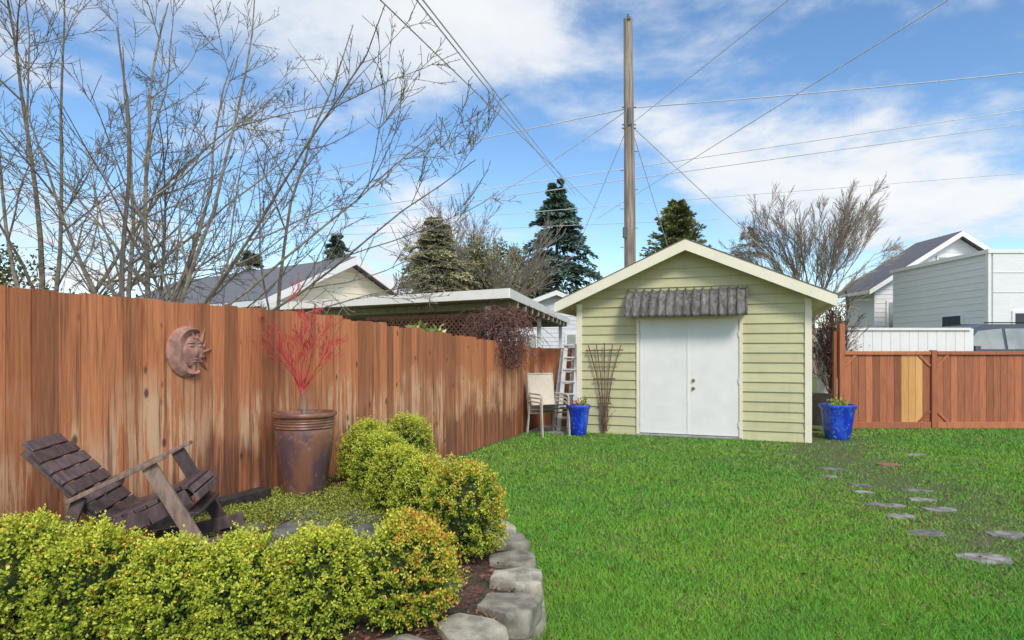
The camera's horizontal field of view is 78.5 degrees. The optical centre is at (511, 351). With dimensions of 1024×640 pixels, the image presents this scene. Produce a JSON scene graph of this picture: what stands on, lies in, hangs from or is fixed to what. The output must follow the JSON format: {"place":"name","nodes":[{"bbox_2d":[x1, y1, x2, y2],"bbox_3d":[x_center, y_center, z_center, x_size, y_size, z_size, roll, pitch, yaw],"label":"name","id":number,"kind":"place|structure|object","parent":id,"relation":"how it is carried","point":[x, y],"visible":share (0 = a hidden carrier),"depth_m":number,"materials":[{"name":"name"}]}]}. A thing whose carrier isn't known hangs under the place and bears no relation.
{"place":"outdoors","nodes":[
{"label":"outdoors","id":0,"kind":"place"},
{"bbox_2d":[243,267,388,320],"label":"walls","id":1,"kind":"structure","parent":0,"point":[359,288],"depth_m":19.89,"materials":[{"name":"beige paint"}]},
{"bbox_2d":[135,256,393,303],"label":"roof","id":2,"kind":"structure","parent":1,"relation":"on","point":[233,290],"depth_m":20.24,"materials":[{"name":"grey"}]},
{"bbox_2d":[210,257,404,307],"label":"trim","id":3,"kind":"structure","parent":1,"relation":"attached to","point":[345,266],"depth_m":18.82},
{"bbox_2d":[0,0,1023,327],"label":"sky","id":4,"kind":"structure","parent":0,"point":[556,61],"materials":[{"name":"blue"}]},
{"bbox_2d":[449,376,1023,639],"bbox_3d":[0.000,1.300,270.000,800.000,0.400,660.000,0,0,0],"label":"ground","id":5,"kind":"structure","parent":0,"point":[819,440],"depth_m":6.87,"materials":[{"name":"green plant"}]},
{"bbox_2d":[0,233,118,292],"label":"evergreen shrub","id":6,"kind":"object","parent":5,"relation":"on","point":[8,276],"visible":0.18,"depth_m":8.68,"materials":[{"name":"green plant"}]},
{"bbox_2d":[72,290,152,297],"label":"evergreen shrub","id":7,"kind":"object","parent":5,"relation":"on","point":[136,295],"depth_m":9.02,"materials":[{"name":"green plant"}]},
{"bbox_2d":[73,27,197,302],"bbox_3d":[-4.231,-1.188,7.242,1.020,5.381,1.199,0,0,0],"label":"bare sapling tree","id":8,"kind":"object","parent":5,"relation":"on","point":[122,263],"visible":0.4,"depth_m":6.95,"materials":[{"name":"grey plant"}]},
{"bbox_2d":[0,0,324,305],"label":"bare plum tree","id":9,"kind":"object","parent":5,"relation":"on","point":[5,230],"visible":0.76,"depth_m":8.28,"materials":[{"name":"grey plant"}]},
{"bbox_2d":[3,99,354,307],"bbox_3d":[-5.374,-1.248,9.714,5.306,5.506,3.000,0,0,0],"label":"bare plum tree","id":10,"kind":"object","parent":5,"relation":"on","point":[161,280],"visible":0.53,"depth_m":9.62,"materials":[{"name":"grey plant"}]},
{"bbox_2d":[236,250,264,271],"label":"fir tree","id":11,"kind":"object","parent":5,"relation":"on","point":[256,264],"visible":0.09,"depth_m":29.83,"materials":[{"name":"green plant"}]},
{"bbox_2d":[0,0,521,314],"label":"bare plum tree","id":12,"kind":"object","parent":5,"relation":"on","point":[182,287],"visible":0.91,"depth_m":7.65,"materials":[{"name":"grey plant"}]},
{"bbox_2d":[0,285,539,538],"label":"wood fence","id":13,"kind":"object","parent":5,"relation":"on","point":[101,383],"visible":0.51,"depth_m":4.82,"materials":[{"name":"brown wood"}]},
{"bbox_2d":[166,321,210,382],"bbox_3d":[-2.374,-0.001,4.643,0.060,0.472,0.411,0,0,20],"label":"sun moon wall plaque","id":14,"kind":"object","parent":13,"relation":"attached to","point":[185,351],"visible":1,"depth_m":4.59,"materials":[{"name":"ceramic"}]},
{"bbox_2d":[442,301,576,375],"bbox_3d":[-0.088,-0.237,10.832,2.503,1.371,1.872,0,0,0],"label":"climbing vine","id":15,"kind":"object","parent":13,"relation":"attached to","point":[509,317],"visible":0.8,"depth_m":10.66,"materials":[{"name":"brown plant"}]},
{"bbox_2d":[223,25,368,310],"bbox_3d":[-3.696,-2.201,10.863,1.314,7.407,2.294,0,0,26],"label":"bare sapling tree","id":16,"kind":"object","parent":5,"relation":"on","point":[281,272],"visible":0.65,"depth_m":10.49,"materials":[{"name":"grey plant"}]},
{"bbox_2d":[324,232,351,259],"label":"spruce tree","id":17,"kind":"object","parent":5,"relation":"on","point":[333,239],"visible":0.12,"depth_m":39.69,"materials":[{"name":"green plant"}]},
{"bbox_2d":[267,288,569,347],"bbox_3d":[-2.150,0.095,20.941,7.214,2.810,14.917,0,0,11],"label":"carport","id":18,"kind":"object","parent":5,"relation":"on","point":[401,313],"visible":0.41,"depth_m":15.27,"materials":[{"name":"white wood"}]},
{"bbox_2d":[402,320,445,332],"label":"laurel shrub","id":19,"kind":"object","parent":5,"relation":"on","point":[425,328],"visible":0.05,"depth_m":9.12,"materials":[{"name":"green plant"}]},
{"bbox_2d":[397,216,482,293],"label":"cedar tree","id":20,"kind":"object","parent":5,"relation":"on","point":[435,252],"visible":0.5,"depth_m":35.31,"materials":[{"name":"green plant"}]},
{"bbox_2d":[397,185,504,291],"bbox_3d":[-4.034,-4.219,38.461,6.098,11.458,6.744,0,0,-13],"label":"bare alder tree","id":21,"kind":"object","parent":5,"relation":"on","point":[460,236],"visible":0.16,"depth_m":38.17,"materials":[{"name":"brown plant"}]},
{"bbox_2d":[380,454,546,639],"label":"retaining wall","id":22,"kind":"structure","parent":5,"relation":"on","point":[519,613],"depth_m":3.14,"materials":[{"name":"grey stone"}]},
{"bbox_2d":[0,474,514,639],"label":"garden bed soil","id":23,"kind":"structure","parent":22,"relation":"in","point":[469,600],"depth_m":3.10,"materials":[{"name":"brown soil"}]},
{"bbox_2d":[0,504,76,639],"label":"boxwood bush","id":24,"kind":"object","parent":23,"relation":"on","point":[14,558],"visible":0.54,"depth_m":2.61,"materials":[{"name":"green plant"}]},
{"bbox_2d":[10,509,157,639],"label":"boxwood bush","id":25,"kind":"object","parent":23,"relation":"on","point":[90,560],"visible":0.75,"depth_m":2.58,"materials":[{"name":"green plant"}]},
{"bbox_2d":[20,432,244,550],"bbox_3d":[-2.105,0.852,3.563,1.007,0.768,0.635,0,0,-14],"label":"adirondack chair","id":26,"kind":"object","parent":23,"relation":"on","point":[166,499],"visible":0.75,"depth_m":3.40,"materials":[{"name":"brown wood"}]},
{"bbox_2d":[97,524,221,639],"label":"boxwood bush","id":27,"kind":"object","parent":23,"relation":"on","point":[159,601],"visible":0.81,"depth_m":2.59,"materials":[{"name":"green plant"}]},
{"bbox_2d":[126,486,270,533],"bbox_3d":[-2.095,1.180,4.466,0.536,0.140,1.312,0,0,24],"label":"landscape timber","id":28,"kind":"object","parent":23,"relation":"on","point":[253,495],"visible":0.19,"depth_m":4.79,"materials":[{"name":"wood"}]},
{"bbox_2d":[169,521,303,639],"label":"boxwood bush","id":29,"kind":"object","parent":23,"relation":"on","point":[243,595],"visible":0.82,"depth_m":2.64,"materials":[{"name":"green plant"}]},
{"bbox_2d":[271,409,336,502],"bbox_3d":[-1.760,0.878,5.320,0.532,0.735,0.532,0,0,0],"label":"ceramic urn planter","id":30,"kind":"object","parent":23,"relation":"on","point":[304,445],"visible":0.95,"depth_m":5.14,"materials":[{"name":"brown ceramic"}]},
{"bbox_2d":[253,272,347,413],"bbox_3d":[-1.788,-0.068,5.317,0.804,1.228,0.560,0,0,-18],"label":"red japanese maple","id":31,"kind":"object","parent":30,"relation":"on","point":[301,385],"visible":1,"depth_m":5.31,"materials":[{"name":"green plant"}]},
{"bbox_2d":[262,517,373,639],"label":"boxwood bush","id":32,"kind":"object","parent":23,"relation":"on","point":[324,572],"visible":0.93,"depth_m":2.73,"materials":[{"name":"green plant"}]},
{"bbox_2d":[170,472,480,559],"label":"ground cover plants","id":33,"kind":"object","parent":23,"relation":"on","point":[301,505],"visible":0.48,"depth_m":4.73,"materials":[{"name":"green plant"}]},
{"bbox_2d":[202,507,463,595],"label":"flagstone patio","id":34,"kind":"structure","parent":23,"relation":"on","point":[291,527],"depth_m":4.38,"materials":[{"name":"stone"}]},
{"bbox_2d":[331,415,402,483],"bbox_3d":[-1.341,0.951,5.943,0.674,0.703,0.666,0,0,0],"label":"boxwood bush","id":35,"kind":"object","parent":23,"relation":"on","point":[366,424],"visible":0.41,"depth_m":5.84,"materials":[{"name":"green plant"}]},
{"bbox_2d":[345,426,409,498],"bbox_3d":[-1.125,0.976,5.390,0.613,0.670,0.646,0,0,0],"label":"boxwood bush","id":36,"kind":"object","parent":23,"relation":"on","point":[371,440],"visible":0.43,"depth_m":5.29,"materials":[{"name":"green plant"}]},
{"bbox_2d":[360,439,434,516],"bbox_3d":[-0.889,1.005,4.894,0.623,0.631,0.622,0,0,0],"label":"boxwood bush","id":37,"kind":"object","parent":23,"relation":"on","point":[382,474],"visible":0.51,"depth_m":4.78,"materials":[{"name":"green plant"}]},
{"bbox_2d":[347,502,469,636],"bbox_3d":[-0.493,1.017,2.938,0.594,0.620,0.581,0,0,0],"label":"boxwood bush","id":38,"kind":"object","parent":23,"relation":"on","point":[408,570],"visible":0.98,"depth_m":2.82,"materials":[{"name":"green plant"}]},
{"bbox_2d":[382,411,437,458],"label":"boxwood bush","id":39,"kind":"object","parent":23,"relation":"on","point":[409,431],"visible":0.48,"depth_m":6.36,"materials":[{"name":"green plant"}]},
{"bbox_2d":[383,450,454,519],"bbox_3d":[-0.611,1.011,4.384,0.607,0.632,0.612,0,0,0],"label":"boxwood bush","id":40,"kind":"object","parent":23,"relation":"on","point":[419,469],"visible":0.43,"depth_m":4.29,"materials":[{"name":"green plant"}]},
{"bbox_2d":[416,452,510,563],"bbox_3d":[-0.317,0.968,3.898,0.643,0.717,0.640,0,0,0],"label":"boxwood bush","id":41,"kind":"object","parent":23,"relation":"on","point":[465,509],"visible":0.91,"depth_m":3.78,"materials":[{"name":"green plant"}]},
{"bbox_2d":[389,196,572,296],"bbox_3d":[-1.730,-3.671,37.308,10.630,10.361,6.254,0,0,0],"label":"bare alder tree","id":42,"kind":"object","parent":5,"relation":"on","point":[530,265],"visible":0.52,"depth_m":35.74,"materials":[{"name":"brown plant"}]},
{"bbox_2d":[452,230,557,293],"bbox_3d":[-1.255,-3.800,38.508,8.098,6.876,5.877,0,0,0],"label":"madrone tree","id":43,"kind":"object","parent":5,"relation":"on","point":[501,255],"visible":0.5,"depth_m":37.21,"materials":[{"name":"green plant"}]},
{"bbox_2d":[499,243,565,298],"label":"oak tree","id":44,"kind":"object","parent":5,"relation":"on","point":[531,283],"visible":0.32,"depth_m":41.46,"materials":[{"name":"brown plant"}]},
{"bbox_2d":[495,295,576,347],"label":"walls","id":45,"kind":"structure","parent":5,"relation":"on","point":[553,339],"depth_m":33.00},
{"bbox_2d":[515,290,576,347],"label":"trim","id":46,"kind":"structure","parent":45,"relation":"on","point":[549,295],"depth_m":32.49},
{"bbox_2d":[517,290,575,347],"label":"roof","id":47,"kind":"structure","parent":45,"relation":"on","point":[571,339],"depth_m":33.07,"materials":[{"name":"grey"}]},
{"bbox_2d":[530,588,552,639],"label":"edge grass","id":48,"kind":"structure","parent":5,"relation":"on","point":[543,633],"depth_m":3.34,"materials":[{"name":"green plant"}]},
{"bbox_2d":[526,373,570,437],"bbox_3d":[0.642,0.949,11.345,0.572,1.108,0.700,0,0,-25],"label":"patio chair","id":49,"kind":"object","parent":5,"relation":"on","point":[541,399],"visible":0.98,"depth_m":11.50,"materials":[{"name":"white plastic"}]},
{"bbox_2d":[529,425,567,433],"bbox_3d":[0.950,1.490,12.000,1.000,0.030,1.100,0,0,20],"label":"concrete pad","id":50,"kind":"object","parent":5,"relation":"on","point":[547,428],"visible":0.29,"depth_m":11.72,"materials":[{"name":"grey concrete"}]},
{"bbox_2d":[551,344,576,430],"bbox_3d":[1.000,0.665,11.848,0.588,1.620,0.477,0,0,26],"label":"step ladder","id":51,"kind":"object","parent":50,"relation":"on","point":[562,382],"visible":0.73,"depth_m":11.83,"materials":[{"name":"metal"}]},
{"bbox_2d":[539,348,574,425],"bbox_3d":[1.046,0.720,12.446,1.153,1.580,0.068,0,0,20],"label":"wood fence","id":52,"kind":"object","parent":5,"relation":"on","point":[551,363],"visible":0.18,"depth_m":12.49,"materials":[{"name":"brown wood"}]},
{"bbox_2d":[518,177,603,298],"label":"spruce tree","id":53,"kind":"object","parent":5,"relation":"on","point":[557,201],"visible":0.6,"depth_m":43.36,"materials":[{"name":"green plant"}]},
{"bbox_2d":[566,397,590,435],"bbox_3d":[1.183,1.146,11.253,0.456,0.709,0.442,0,0,23],"label":"blue planter","id":54,"kind":"object","parent":5,"relation":"on","point":[579,414],"visible":0.98,"depth_m":11.10,"materials":[{"name":"ceramic"}]},
{"bbox_2d":[586,343,622,430],"bbox_3d":[1.674,0.646,11.391,0.680,1.612,0.070,0,0,20],"label":"garden trellis","id":55,"kind":"object","parent":5,"relation":"on","point":[604,427],"visible":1,"depth_m":11.41,"materials":[{"name":"brown wood"}]},
{"bbox_2d":[620,13,637,266],"bbox_3d":[3.365,-4.100,17.973,0.462,11.201,0.349,0,0,-34],"label":"utility pole","id":56,"kind":"object","parent":5,"relation":"on","point":[629,233],"visible":0.66,"depth_m":17.88,"materials":[{"name":"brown wood"}]},
{"bbox_2d":[0,0,1023,287],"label":"power lines","id":57,"kind":"object","parent":56,"relation":"attached to","point":[618,148],"visible":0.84,"depth_m":23.99,"materials":[{"name":"metal"}]},
{"bbox_2d":[639,198,711,256],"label":"fir tree","id":58,"kind":"object","parent":5,"relation":"on","point":[678,222],"visible":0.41,"depth_m":30.56,"materials":[{"name":"green plant"}]},
{"bbox_2d":[553,238,838,442],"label":"garden shed","id":59,"kind":"structure","parent":5,"relation":"on","point":[714,343],"depth_m":10.86,"materials":[{"name":"green"}]},
{"bbox_2d":[640,319,738,436],"bbox_3d":[3.088,0.445,10.985,1.668,2.010,0.050,0,0,20],"label":"double door","id":60,"kind":"structure","parent":59,"relation":"in","point":[673,353],"depth_m":10.96,"materials":[{"name":"white paint"}]},
{"bbox_2d":[730,226,767,263],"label":"cedar tree","id":61,"kind":"object","parent":5,"relation":"on","point":[746,244],"visible":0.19,"depth_m":36.97,"materials":[{"name":"green plant"}]},
{"bbox_2d":[714,172,908,375],"bbox_3d":[13.416,-3.163,27.962,8.362,9.334,5.906,0,0,22],"label":"bare maple tree","id":62,"kind":"object","parent":5,"relation":"on","point":[843,235],"visible":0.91,"depth_m":27.40,"materials":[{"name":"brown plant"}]},
{"bbox_2d":[812,393,831,425],"bbox_3d":[5.750,1.090,11.900,0.600,0.580,0.600,0,0,0],"label":"black planter","id":63,"kind":"object","parent":5,"relation":"on","point":[817,398],"visible":0.52,"depth_m":11.67,"materials":[{"name":"black plastic"}]},
{"bbox_2d":[818,394,856,439],"bbox_3d":[5.580,1.101,10.750,0.556,0.798,0.556,0,0,0],"label":"blue planter","id":64,"kind":"object","parent":5,"relation":"on","point":[837,416],"visible":1,"depth_m":10.57,"materials":[{"name":"ceramic"}]},
{"bbox_2d":[812,288,868,393],"bbox_3d":[7.488,-0.102,14.609,1.467,2.805,1.699,0,0,0],"label":"bare hazel bush","id":65,"kind":"object","parent":5,"relation":"on","point":[832,325],"visible":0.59,"depth_m":14.51,"materials":[{"name":"brown plant"}]},
{"bbox_2d":[812,303,869,377],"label":"bramble bush","id":66,"kind":"object","parent":5,"relation":"on","point":[828,336],"visible":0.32,"depth_m":14.66,"materials":[{"name":"brown plant"}]},
{"bbox_2d":[814,328,972,392],"bbox_3d":[9.143,0.290,14.980,3.786,1.720,0.080,0,0,0],"label":"white vinyl fence","id":67,"kind":"object","parent":5,"relation":"on","point":[917,339],"visible":0.31,"depth_m":14.98,"materials":[{"name":"paint"}]},
{"bbox_2d":[845,239,977,327],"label":"walls","id":68,"kind":"structure","parent":5,"relation":"on","point":[875,314],"depth_m":30.00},
{"bbox_2d":[838,231,983,327],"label":"roof","id":69,"kind":"structure","parent":68,"relation":"on","point":[915,251],"depth_m":30.67,"materials":[{"name":"grey"}]},
{"bbox_2d":[839,231,990,327],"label":"trim","id":70,"kind":"structure","parent":68,"relation":"attached to","point":[939,248],"depth_m":29.46,"materials":[{"name":"white paint"}]},
{"bbox_2d":[832,324,1023,427],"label":"panel fence","id":71,"kind":"object","parent":5,"relation":"on","point":[932,389],"visible":0.86,"depth_m":12.30,"materials":[{"name":"red wood"}]},
{"bbox_2d":[889,249,1023,327],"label":"garage building","id":72,"kind":"structure","parent":5,"relation":"on","point":[981,286],"depth_m":23.51,"materials":[{"name":"white paint"}]},
{"bbox_2d":[941,322,1023,350],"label":"parked suv","id":73,"kind":"object","parent":5,"relation":"on","point":[998,337],"visible":0.09,"depth_m":16.28,"materials":[{"name":"paint"}]},
{"bbox_2d":[463,435,1012,639],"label":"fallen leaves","id":74,"kind":"object","parent":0,"point":[817,590],"visible":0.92,"depth_m":4.81,"materials":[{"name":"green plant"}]},
{"bbox_2d":[819,453,1023,564],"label":"stepping stone path","id":75,"kind":"structure","parent":0,"point":[994,557],"depth_m":5.60,"materials":[{"name":"grey stone"}]}
]}

